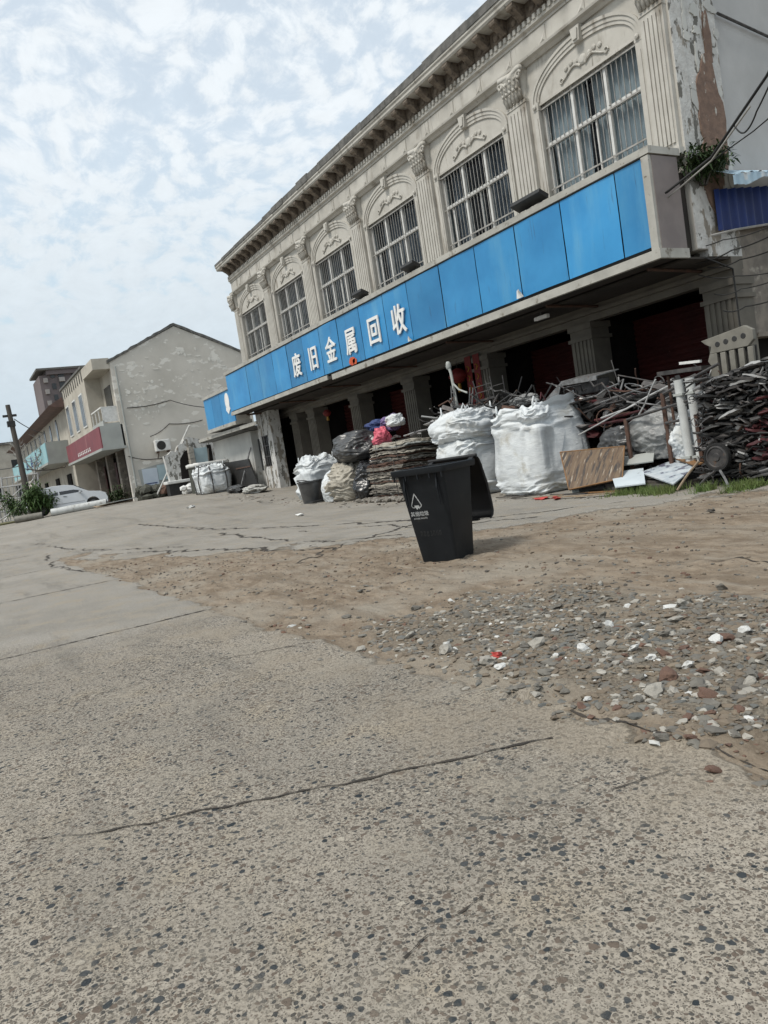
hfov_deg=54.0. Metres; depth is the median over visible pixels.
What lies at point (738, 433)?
flattened scrap
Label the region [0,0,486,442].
sky
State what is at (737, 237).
cable
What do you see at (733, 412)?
flattened scrap
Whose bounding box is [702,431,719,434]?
flattened scrap
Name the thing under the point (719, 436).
flattened scrap
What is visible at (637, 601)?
concrete chip
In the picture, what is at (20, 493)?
window
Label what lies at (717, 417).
flattened scrap
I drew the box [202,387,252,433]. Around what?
shop sign
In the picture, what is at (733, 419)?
flattened scrap
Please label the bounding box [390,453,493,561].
wheeled bin
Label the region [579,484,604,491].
slate board
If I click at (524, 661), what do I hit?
rubble stone
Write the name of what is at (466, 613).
rubble stone
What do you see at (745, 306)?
cable
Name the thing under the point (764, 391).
flattened scrap
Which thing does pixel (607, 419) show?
scrap tube
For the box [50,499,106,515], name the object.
white pipe
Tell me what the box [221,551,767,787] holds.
gravel
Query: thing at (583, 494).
plank
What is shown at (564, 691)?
rubble stone
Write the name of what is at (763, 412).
flattened scrap
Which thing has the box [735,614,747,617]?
concrete chip
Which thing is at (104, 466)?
shop door
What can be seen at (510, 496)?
plank
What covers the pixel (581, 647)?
white plaster lump
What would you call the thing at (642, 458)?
grey board
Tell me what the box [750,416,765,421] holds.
flattened scrap
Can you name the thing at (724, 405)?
flattened scrap
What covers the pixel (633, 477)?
white board
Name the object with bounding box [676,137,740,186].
wild fern
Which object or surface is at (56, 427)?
window
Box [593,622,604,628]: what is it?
rubble stone
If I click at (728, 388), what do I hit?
flattened scrap
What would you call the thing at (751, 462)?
flattened scrap
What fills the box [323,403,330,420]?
red lantern
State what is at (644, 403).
scrap tube
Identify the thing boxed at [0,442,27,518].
flat house
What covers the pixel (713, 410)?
flattened scrap
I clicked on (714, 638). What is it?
white plaster lump
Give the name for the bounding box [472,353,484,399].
paper couplet
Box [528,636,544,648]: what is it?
concrete chip
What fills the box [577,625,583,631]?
rubble stone
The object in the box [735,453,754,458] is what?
flattened scrap
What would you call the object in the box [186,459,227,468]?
foam slab
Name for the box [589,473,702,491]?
pallet
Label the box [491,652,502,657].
red wrapper
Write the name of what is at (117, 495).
roadside weeds
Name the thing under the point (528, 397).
film bundle
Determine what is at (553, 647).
rubble stone
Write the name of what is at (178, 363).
gabled house
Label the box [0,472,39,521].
iron frame
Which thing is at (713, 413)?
flattened scrap
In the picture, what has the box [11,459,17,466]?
window
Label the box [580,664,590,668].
rubble stone
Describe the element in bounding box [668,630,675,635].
concrete chip
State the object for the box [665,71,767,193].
cable
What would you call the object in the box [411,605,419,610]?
rubble stone
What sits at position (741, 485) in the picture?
grass
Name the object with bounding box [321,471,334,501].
sack
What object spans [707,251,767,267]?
cable
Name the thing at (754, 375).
flattened scrap
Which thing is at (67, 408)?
window
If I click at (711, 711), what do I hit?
brick fragment
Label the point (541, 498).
litter
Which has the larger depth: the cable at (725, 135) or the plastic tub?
the plastic tub
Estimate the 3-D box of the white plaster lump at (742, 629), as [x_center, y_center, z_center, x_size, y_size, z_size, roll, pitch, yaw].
[1.780,0.590,3.744,0.076,0.045,0.088,-23,-30,-41]
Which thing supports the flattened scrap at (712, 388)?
on the flattened scrap at (702, 397)
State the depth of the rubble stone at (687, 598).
4.49 m
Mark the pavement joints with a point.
(302, 643)
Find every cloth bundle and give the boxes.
[364,419,380,431]
[372,426,391,444]
[380,413,400,431]
[385,413,405,426]
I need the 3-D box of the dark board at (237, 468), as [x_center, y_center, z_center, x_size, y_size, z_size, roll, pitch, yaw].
[-6.424,-1.654,33.423,0.100,1.300,4.300,-11,5,-30]
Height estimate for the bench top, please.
1.785 m
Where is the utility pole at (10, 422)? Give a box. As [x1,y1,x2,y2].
[2,405,33,513]
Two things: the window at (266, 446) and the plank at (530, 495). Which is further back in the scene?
the window at (266, 446)
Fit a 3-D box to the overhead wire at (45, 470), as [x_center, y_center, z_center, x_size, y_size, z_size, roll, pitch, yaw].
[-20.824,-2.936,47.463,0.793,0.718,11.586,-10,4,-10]
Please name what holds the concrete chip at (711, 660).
on the gravel
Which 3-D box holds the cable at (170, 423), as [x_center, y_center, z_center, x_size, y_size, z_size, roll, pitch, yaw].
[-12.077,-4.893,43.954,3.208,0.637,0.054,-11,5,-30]
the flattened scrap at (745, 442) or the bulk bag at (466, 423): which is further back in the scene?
the bulk bag at (466, 423)
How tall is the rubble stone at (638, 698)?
0.030 m
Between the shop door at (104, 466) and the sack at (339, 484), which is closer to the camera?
the sack at (339, 484)
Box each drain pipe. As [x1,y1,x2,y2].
[673,379,694,464]
[684,377,703,460]
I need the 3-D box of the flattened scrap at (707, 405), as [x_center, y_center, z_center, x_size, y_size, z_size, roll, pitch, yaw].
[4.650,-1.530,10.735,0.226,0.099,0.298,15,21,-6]
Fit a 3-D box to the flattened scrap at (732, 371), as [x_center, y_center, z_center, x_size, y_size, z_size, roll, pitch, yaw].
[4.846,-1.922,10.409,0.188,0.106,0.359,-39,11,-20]
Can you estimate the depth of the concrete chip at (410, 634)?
4.71 m
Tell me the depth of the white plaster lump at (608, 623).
4.19 m
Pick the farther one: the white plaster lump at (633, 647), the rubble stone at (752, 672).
the white plaster lump at (633, 647)
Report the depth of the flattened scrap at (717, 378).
10.55 m
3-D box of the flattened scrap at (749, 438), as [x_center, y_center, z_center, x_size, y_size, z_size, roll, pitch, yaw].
[4.933,-0.981,10.374,0.189,0.077,0.447,-37,2,-23]
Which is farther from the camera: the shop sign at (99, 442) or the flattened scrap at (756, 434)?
the shop sign at (99, 442)
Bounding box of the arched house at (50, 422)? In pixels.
[7,397,124,498]
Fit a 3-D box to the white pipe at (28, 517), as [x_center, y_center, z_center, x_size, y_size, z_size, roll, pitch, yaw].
[-18.622,0.293,39.538,1.380,0.379,0.360,-10,4,-15]
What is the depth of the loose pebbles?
6.52 m
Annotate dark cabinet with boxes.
[188,467,195,493]
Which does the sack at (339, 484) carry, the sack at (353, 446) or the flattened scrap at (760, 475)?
the sack at (353, 446)
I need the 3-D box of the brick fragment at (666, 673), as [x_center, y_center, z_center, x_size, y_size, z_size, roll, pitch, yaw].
[1.208,0.697,3.221,0.091,0.059,0.096,-7,29,0]
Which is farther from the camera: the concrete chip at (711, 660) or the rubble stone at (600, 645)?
the rubble stone at (600, 645)
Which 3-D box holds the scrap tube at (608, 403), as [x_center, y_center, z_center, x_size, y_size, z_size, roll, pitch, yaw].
[3.988,-1.902,13.389,0.058,0.168,1.204,-11,5,-30]
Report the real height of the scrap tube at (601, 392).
0.174 m
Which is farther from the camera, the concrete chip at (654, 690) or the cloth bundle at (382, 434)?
the cloth bundle at (382, 434)
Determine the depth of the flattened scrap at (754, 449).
10.22 m
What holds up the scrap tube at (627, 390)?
on the scrap at (594, 434)
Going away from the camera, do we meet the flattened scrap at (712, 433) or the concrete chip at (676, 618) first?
the concrete chip at (676, 618)
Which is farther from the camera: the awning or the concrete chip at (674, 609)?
the awning
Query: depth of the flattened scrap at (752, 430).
10.10 m
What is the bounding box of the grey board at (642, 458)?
[624,453,654,465]
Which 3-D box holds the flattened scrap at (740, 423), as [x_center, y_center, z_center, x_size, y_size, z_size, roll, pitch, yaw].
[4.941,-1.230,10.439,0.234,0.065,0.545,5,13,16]
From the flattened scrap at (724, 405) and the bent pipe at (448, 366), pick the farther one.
the bent pipe at (448, 366)
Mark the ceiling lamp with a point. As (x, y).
(541, 317)
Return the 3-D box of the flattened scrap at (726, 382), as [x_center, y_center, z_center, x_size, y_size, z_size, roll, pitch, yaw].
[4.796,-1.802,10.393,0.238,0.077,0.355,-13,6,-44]
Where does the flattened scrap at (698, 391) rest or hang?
on the scrap at (594, 434)
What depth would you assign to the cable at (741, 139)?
11.56 m
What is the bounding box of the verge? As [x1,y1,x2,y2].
[0,521,14,525]
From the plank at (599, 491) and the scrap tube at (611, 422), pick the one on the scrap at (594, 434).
the scrap tube at (611, 422)
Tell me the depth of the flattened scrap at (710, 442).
10.68 m
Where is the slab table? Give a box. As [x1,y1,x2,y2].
[163,478,189,496]
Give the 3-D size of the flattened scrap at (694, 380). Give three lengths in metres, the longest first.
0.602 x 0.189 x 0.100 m
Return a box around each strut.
[676,461,699,490]
[699,470,715,484]
[719,470,729,486]
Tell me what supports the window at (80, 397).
in the gabled house at (178, 363)
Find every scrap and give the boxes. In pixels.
[416,360,767,486]
[685,378,707,383]
[693,384,705,391]
[695,389,704,393]
[696,376,713,381]
[696,394,723,400]
[697,471,715,478]
[698,433,722,436]
[700,400,717,408]
[701,425,722,432]
[702,416,716,425]
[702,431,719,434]
[704,410,720,417]
[705,374,731,385]
[705,386,715,393]
[706,406,725,415]
[707,438,724,445]
[711,431,731,438]
[713,414,734,421]
[715,385,741,393]
[715,403,732,406]
[715,421,738,424]
[715,425,736,430]
[715,469,741,476]
[716,407,732,409]
[717,383,743,388]
[718,379,739,385]
[718,387,742,398]
[718,400,738,403]
[718,408,742,419]
[721,476,745,483]
[723,429,747,439]
[725,376,758,379]
[725,391,741,398]
[725,473,746,477]
[726,368,743,375]
[727,443,743,448]
[729,378,757,385]
[729,435,753,447]
[730,418,747,420]
[731,434,743,443]
[731,458,744,461]
[732,421,749,426]
[733,400,754,408]
[733,405,757,414]
[734,394,747,400]
[734,446,748,452]
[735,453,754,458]
[736,387,750,395]
[737,436,758,445]
[738,363,763,371]
[738,400,755,407]
[738,411,754,416]
[738,416,751,427]
[740,373,766,376]
[742,374,766,378]
[742,466,758,468]
[742,467,760,474]
[743,379,761,385]
[743,382,754,389]
[744,401,763,408]
[744,427,766,432]
[745,360,767,371]
[745,460,763,465]
[746,401,767,415]
[746,432,767,436]
[746,440,763,447]
[749,447,767,452]
[750,367,761,373]
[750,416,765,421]
[752,422,760,426]
[752,454,762,459]
[753,472,767,477]
[754,395,767,400]
[756,475,767,481]
[758,405,767,411]
[758,409,767,415]
[759,388,767,394]
[760,357,767,368]
[762,453,767,460]
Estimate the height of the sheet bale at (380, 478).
1.105 m
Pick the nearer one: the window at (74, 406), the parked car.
the parked car
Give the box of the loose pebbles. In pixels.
[95,491,767,779]
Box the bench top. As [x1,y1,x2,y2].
[657,365,715,480]
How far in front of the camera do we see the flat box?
22.15 m
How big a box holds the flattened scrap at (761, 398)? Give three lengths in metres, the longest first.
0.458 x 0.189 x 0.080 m
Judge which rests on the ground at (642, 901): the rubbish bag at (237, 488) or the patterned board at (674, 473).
the rubbish bag at (237, 488)
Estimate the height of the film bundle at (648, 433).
0.859 m
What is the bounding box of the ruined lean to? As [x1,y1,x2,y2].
[163,437,215,480]
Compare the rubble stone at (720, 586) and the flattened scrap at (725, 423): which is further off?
the flattened scrap at (725, 423)
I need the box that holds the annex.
[199,421,266,484]
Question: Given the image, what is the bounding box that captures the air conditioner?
[153,439,170,457]
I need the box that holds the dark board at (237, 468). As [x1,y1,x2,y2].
[224,459,258,486]
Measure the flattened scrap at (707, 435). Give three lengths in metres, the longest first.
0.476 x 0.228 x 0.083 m
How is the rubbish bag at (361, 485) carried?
on the ground at (642, 901)
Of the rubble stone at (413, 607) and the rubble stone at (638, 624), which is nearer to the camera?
the rubble stone at (638, 624)
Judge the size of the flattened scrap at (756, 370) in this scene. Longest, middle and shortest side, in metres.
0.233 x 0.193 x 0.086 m
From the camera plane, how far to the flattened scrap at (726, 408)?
10.51 m
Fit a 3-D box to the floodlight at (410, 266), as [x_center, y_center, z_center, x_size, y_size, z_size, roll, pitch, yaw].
[0.663,-6.087,18.756,0.293,0.218,0.550,-11,5,-30]
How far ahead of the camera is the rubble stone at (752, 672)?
3.10 m
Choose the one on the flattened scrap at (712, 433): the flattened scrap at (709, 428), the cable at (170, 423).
the flattened scrap at (709, 428)
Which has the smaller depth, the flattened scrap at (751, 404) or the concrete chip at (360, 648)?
the concrete chip at (360, 648)
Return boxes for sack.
[293,452,337,499]
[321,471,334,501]
[324,461,358,500]
[332,429,373,462]
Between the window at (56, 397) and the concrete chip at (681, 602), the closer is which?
the concrete chip at (681, 602)
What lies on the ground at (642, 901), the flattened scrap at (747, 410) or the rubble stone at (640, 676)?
the rubble stone at (640, 676)
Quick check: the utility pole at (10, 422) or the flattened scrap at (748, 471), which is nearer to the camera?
the flattened scrap at (748, 471)
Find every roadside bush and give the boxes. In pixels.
[0,489,40,518]
[16,479,61,514]
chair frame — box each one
[451,386,473,407]
[472,375,507,402]
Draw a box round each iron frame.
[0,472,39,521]
[0,484,23,520]
[0,497,20,522]
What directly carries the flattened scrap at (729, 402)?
on the flattened scrap
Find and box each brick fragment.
[577,702,585,710]
[655,648,670,656]
[659,666,678,681]
[682,712,693,719]
[683,734,698,739]
[695,667,713,672]
[697,687,717,698]
[704,709,716,714]
[704,765,721,773]
[718,633,734,640]
[733,704,744,712]
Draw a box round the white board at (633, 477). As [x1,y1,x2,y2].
[613,468,645,487]
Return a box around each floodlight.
[351,289,368,299]
[400,260,419,272]
[510,188,548,212]
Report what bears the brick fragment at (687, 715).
on the ground at (642, 901)
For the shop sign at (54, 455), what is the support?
attached to the arched house at (50, 422)
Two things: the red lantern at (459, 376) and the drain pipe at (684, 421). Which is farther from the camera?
the red lantern at (459, 376)
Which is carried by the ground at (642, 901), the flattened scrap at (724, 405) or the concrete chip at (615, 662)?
the concrete chip at (615, 662)
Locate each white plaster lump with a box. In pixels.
[494,662,505,669]
[577,643,592,651]
[583,696,591,700]
[604,620,613,626]
[628,643,639,651]
[645,654,656,659]
[682,660,694,668]
[708,633,722,642]
[738,626,750,632]
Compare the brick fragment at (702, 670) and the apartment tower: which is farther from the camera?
the apartment tower
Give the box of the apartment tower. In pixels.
[29,365,84,415]
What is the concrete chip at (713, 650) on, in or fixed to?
on the ground at (642, 901)
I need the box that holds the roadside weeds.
[107,484,131,501]
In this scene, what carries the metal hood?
on the scrap at (594, 434)
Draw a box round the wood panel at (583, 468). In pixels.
[560,446,624,490]
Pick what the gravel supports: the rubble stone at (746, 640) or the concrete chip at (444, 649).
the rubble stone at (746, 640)
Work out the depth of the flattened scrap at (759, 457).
10.18 m
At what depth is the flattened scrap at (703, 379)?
10.68 m
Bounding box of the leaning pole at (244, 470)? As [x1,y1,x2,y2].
[241,447,250,483]
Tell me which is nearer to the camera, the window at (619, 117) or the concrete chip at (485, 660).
the concrete chip at (485, 660)
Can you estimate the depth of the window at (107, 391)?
43.59 m
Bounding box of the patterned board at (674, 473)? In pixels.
[644,462,696,484]
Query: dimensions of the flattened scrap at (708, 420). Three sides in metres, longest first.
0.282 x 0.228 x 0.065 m
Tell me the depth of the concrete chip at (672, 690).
3.08 m
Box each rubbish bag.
[227,484,245,493]
[242,484,268,493]
[353,460,374,499]
[364,449,380,463]
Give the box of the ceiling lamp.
[534,313,549,320]
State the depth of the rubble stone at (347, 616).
5.76 m
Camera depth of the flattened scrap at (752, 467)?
10.36 m
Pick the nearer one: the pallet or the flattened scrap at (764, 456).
the flattened scrap at (764, 456)
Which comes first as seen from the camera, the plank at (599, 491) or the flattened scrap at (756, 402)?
the flattened scrap at (756, 402)
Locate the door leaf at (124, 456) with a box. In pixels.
[124,456,132,497]
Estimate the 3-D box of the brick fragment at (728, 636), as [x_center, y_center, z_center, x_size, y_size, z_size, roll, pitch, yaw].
[1.659,0.610,3.668,0.091,0.051,0.068,-7,4,19]
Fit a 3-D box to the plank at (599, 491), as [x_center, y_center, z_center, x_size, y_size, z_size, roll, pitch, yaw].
[3.523,-0.326,12.190,0.060,0.036,1.055,-11,5,-25]
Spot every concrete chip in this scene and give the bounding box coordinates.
[355,645,365,651]
[405,631,415,638]
[439,644,451,654]
[479,655,493,665]
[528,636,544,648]
[606,639,617,645]
[611,660,619,665]
[624,632,632,639]
[629,599,640,603]
[643,682,662,698]
[667,615,683,621]
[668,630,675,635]
[668,685,679,693]
[672,607,682,611]
[676,599,688,605]
[708,648,718,651]
[708,657,715,663]
[713,666,725,674]
[734,638,743,643]
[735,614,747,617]
[743,675,756,685]
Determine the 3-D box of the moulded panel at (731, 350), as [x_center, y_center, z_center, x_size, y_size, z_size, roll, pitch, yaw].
[5.071,-2.272,11.060,0.080,0.799,0.837,-11,5,-30]
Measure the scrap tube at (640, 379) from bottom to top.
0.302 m
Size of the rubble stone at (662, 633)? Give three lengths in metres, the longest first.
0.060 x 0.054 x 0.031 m
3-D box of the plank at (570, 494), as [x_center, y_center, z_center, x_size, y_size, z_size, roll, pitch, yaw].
[3.109,-0.301,12.729,0.061,0.037,1.015,-10,5,-20]
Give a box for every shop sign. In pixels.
[12,440,68,482]
[66,424,126,465]
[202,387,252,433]
[223,145,727,415]
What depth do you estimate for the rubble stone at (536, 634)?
4.18 m
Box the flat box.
[304,499,323,503]
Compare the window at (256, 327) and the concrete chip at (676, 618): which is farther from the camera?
the window at (256, 327)
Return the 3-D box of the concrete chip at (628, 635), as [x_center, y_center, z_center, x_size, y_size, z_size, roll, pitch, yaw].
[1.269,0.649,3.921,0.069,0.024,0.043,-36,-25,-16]
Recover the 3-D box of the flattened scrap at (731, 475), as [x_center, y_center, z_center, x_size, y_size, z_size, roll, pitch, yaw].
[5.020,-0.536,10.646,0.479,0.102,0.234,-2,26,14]
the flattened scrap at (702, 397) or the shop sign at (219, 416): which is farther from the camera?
the shop sign at (219, 416)
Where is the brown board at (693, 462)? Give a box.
[674,458,704,465]
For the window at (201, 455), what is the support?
in the ruined lean to
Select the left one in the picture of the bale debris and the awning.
the bale debris
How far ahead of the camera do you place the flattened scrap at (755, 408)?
10.03 m
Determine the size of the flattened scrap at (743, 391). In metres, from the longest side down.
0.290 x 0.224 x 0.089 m
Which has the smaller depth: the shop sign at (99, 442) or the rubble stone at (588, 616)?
the rubble stone at (588, 616)
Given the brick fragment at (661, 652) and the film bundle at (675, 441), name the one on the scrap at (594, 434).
the film bundle at (675, 441)
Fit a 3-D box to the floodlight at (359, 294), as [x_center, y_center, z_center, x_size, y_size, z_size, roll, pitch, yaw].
[-0.653,-6.049,20.998,0.293,0.218,0.550,-11,5,-30]
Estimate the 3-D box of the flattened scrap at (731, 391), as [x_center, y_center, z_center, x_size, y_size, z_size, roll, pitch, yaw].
[4.809,-1.655,10.479,0.234,0.064,0.391,-25,-10,-22]
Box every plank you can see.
[496,496,526,497]
[512,493,545,498]
[532,494,563,498]
[550,493,587,494]
[558,493,607,497]
[580,490,623,492]
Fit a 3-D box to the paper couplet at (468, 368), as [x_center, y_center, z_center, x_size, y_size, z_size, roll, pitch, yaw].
[2.332,-3.563,20.469,0.035,1.300,0.260,-11,5,-30]
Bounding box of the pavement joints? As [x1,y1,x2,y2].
[0,501,767,957]
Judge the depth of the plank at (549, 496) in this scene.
12.86 m
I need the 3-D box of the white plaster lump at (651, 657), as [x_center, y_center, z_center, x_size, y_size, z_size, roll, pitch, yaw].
[1.248,0.685,3.535,0.063,0.040,0.056,-12,0,5]
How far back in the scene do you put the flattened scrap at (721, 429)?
10.55 m
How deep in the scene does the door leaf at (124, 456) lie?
45.02 m
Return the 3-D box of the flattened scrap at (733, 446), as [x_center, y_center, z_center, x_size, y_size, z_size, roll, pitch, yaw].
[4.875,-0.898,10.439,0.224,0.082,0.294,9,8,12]
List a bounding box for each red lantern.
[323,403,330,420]
[449,363,466,391]
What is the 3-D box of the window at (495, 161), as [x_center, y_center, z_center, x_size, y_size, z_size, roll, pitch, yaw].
[2.394,-7.230,17.878,0.450,2.450,2.560,-11,5,-30]
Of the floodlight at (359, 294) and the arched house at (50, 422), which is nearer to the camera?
the floodlight at (359, 294)
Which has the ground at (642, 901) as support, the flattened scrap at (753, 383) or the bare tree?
the bare tree
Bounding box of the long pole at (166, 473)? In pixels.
[157,425,189,494]
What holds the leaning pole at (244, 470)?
on the ground at (642, 901)
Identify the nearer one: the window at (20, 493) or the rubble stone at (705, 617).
the rubble stone at (705, 617)
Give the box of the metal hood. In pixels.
[546,369,618,399]
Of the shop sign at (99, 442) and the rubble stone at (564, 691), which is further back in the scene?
the shop sign at (99, 442)
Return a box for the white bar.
[679,360,701,364]
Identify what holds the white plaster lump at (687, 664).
on the ground at (642, 901)
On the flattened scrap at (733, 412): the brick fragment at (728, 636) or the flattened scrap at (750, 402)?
the flattened scrap at (750, 402)
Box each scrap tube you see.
[578,403,636,435]
[583,383,618,399]
[584,396,634,413]
[589,418,632,427]
[594,408,646,421]
[600,381,661,402]
[601,383,673,418]
[606,389,656,391]
[613,392,646,410]
[618,375,663,383]
[626,401,667,405]
[638,379,655,414]
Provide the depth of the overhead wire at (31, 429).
49.53 m
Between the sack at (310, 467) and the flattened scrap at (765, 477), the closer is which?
the flattened scrap at (765, 477)
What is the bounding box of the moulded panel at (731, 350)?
[701,325,757,376]
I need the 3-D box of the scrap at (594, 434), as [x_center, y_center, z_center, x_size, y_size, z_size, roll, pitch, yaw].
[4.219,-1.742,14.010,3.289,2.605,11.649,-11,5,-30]
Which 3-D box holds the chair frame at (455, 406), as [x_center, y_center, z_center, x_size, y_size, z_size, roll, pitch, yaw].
[1.882,-2.583,18.120,0.512,0.882,0.528,-1,10,-2]
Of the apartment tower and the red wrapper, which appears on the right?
the red wrapper
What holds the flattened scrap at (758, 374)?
on the flattened scrap
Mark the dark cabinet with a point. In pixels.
(191, 480)
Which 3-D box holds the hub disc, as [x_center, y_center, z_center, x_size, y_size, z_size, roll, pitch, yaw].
[4.661,-0.768,10.540,0.070,0.400,0.400,-11,5,-30]
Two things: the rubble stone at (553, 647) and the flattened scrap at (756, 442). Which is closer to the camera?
the rubble stone at (553, 647)
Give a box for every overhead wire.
[14,419,43,446]
[26,463,66,470]
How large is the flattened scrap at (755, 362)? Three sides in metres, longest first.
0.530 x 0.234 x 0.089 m
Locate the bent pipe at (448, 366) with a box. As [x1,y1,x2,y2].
[446,361,467,405]
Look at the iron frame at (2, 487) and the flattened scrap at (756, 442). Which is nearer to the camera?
the flattened scrap at (756, 442)
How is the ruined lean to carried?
on the ground at (642, 901)
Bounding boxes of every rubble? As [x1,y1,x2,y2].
[135,483,167,500]
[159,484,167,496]
[180,483,191,493]
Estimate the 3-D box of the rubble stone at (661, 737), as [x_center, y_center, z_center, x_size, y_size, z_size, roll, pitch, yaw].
[0.986,0.802,2.680,0.062,0.039,0.040,-9,4,-1]
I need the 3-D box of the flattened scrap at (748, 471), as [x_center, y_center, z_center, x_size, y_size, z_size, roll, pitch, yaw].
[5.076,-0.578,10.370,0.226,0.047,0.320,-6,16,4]
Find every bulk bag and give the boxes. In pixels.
[192,460,231,494]
[428,401,494,444]
[436,436,500,492]
[490,390,590,494]
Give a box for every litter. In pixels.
[216,493,612,505]
[534,497,547,499]
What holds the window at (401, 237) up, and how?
in the commercial building
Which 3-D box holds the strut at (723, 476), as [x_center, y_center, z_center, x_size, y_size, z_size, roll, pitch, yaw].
[4.652,-0.444,10.285,0.036,0.263,0.287,-9,4,4]
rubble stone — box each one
[341,614,351,617]
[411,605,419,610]
[462,609,470,617]
[521,657,527,664]
[532,631,542,637]
[550,644,557,650]
[552,603,561,608]
[559,688,569,693]
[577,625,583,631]
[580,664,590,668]
[583,614,593,617]
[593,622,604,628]
[595,641,605,649]
[597,611,606,618]
[632,622,641,626]
[632,695,642,702]
[633,673,643,679]
[652,733,668,741]
[657,631,669,636]
[684,595,690,601]
[696,616,711,619]
[716,583,727,589]
[742,637,750,643]
[745,669,758,678]
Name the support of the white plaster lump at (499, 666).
on the ground at (642, 901)
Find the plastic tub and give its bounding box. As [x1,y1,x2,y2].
[296,479,321,502]
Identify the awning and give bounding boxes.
[710,170,767,236]
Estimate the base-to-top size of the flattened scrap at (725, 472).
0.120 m
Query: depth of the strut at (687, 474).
10.71 m
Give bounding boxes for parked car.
[26,485,108,515]
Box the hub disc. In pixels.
[703,443,731,470]
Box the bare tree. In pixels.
[6,434,54,485]
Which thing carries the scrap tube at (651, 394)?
on the scrap at (594, 434)
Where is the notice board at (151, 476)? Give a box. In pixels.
[142,464,167,484]
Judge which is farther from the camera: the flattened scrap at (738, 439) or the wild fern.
the wild fern
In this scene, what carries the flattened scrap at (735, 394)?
on the scrap at (594, 434)
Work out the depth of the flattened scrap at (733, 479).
10.60 m
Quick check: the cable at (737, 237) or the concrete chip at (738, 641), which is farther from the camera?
the cable at (737, 237)
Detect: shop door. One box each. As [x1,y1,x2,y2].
[55,478,60,485]
[67,474,73,484]
[103,466,110,501]
[108,462,122,499]
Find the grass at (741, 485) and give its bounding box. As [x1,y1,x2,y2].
[599,476,767,498]
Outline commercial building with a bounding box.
[214,0,767,487]
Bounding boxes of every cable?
[127,400,203,407]
[150,420,201,436]
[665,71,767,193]
[667,105,750,197]
[692,236,767,264]
[698,273,767,278]
[704,257,740,326]
[706,227,767,245]
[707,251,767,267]
[713,118,767,159]
[714,282,767,294]
[723,301,767,311]
[734,87,767,133]
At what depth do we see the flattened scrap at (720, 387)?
10.44 m
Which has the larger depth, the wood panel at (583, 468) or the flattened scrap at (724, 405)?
the wood panel at (583, 468)
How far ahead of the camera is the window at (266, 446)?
31.61 m
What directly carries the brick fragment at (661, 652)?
on the gravel
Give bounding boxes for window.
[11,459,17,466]
[16,486,21,496]
[50,373,72,399]
[55,420,59,440]
[66,405,73,436]
[72,399,80,432]
[78,393,87,428]
[104,385,113,405]
[194,447,207,462]
[243,301,270,357]
[257,439,263,469]
[261,435,271,466]
[276,274,309,339]
[316,241,357,317]
[369,196,423,288]
[440,134,513,249]
[541,42,647,194]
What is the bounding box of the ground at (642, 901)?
[0,469,767,1023]
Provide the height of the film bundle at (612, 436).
0.872 m
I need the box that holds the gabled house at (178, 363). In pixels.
[59,323,253,502]
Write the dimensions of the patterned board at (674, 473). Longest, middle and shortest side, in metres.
1.174 x 0.796 x 0.047 m
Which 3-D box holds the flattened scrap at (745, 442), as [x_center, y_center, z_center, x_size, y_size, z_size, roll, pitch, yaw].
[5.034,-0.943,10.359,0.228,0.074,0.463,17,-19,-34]
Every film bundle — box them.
[508,393,539,407]
[597,425,647,470]
[625,406,677,459]
[666,409,707,463]
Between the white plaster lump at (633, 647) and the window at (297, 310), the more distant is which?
the window at (297, 310)
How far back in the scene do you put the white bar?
11.37 m
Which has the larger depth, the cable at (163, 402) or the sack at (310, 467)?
the cable at (163, 402)
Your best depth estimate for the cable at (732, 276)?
13.24 m
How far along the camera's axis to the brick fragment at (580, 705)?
3.09 m
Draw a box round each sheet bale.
[366,456,435,496]
[369,435,437,463]
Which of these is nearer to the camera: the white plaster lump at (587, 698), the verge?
the white plaster lump at (587, 698)
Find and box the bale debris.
[355,495,404,502]
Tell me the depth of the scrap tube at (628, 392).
13.09 m
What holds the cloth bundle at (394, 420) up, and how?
on the cloth bundle at (389, 429)
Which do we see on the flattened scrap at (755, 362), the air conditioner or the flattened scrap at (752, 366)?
the flattened scrap at (752, 366)
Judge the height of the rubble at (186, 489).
0.630 m
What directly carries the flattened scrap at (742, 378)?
on the scrap at (594, 434)
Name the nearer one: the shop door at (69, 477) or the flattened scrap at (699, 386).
the flattened scrap at (699, 386)
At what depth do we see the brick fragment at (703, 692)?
2.96 m
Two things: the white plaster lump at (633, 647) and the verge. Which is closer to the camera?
the white plaster lump at (633, 647)
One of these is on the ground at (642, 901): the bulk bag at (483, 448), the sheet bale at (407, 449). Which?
the bulk bag at (483, 448)
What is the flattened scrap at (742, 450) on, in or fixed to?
on the flattened scrap at (741, 456)
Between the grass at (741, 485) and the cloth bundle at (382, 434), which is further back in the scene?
the cloth bundle at (382, 434)
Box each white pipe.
[14,512,43,522]
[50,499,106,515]
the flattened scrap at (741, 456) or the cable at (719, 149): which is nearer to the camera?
the flattened scrap at (741, 456)
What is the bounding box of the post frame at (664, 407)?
[623,362,719,483]
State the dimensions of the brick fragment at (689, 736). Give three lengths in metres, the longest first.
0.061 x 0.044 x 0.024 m
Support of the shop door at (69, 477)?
in the arched house at (50, 422)
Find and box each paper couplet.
[464,356,475,403]
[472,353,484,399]
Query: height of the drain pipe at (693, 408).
1.304 m
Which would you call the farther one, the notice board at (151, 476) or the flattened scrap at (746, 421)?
the notice board at (151, 476)

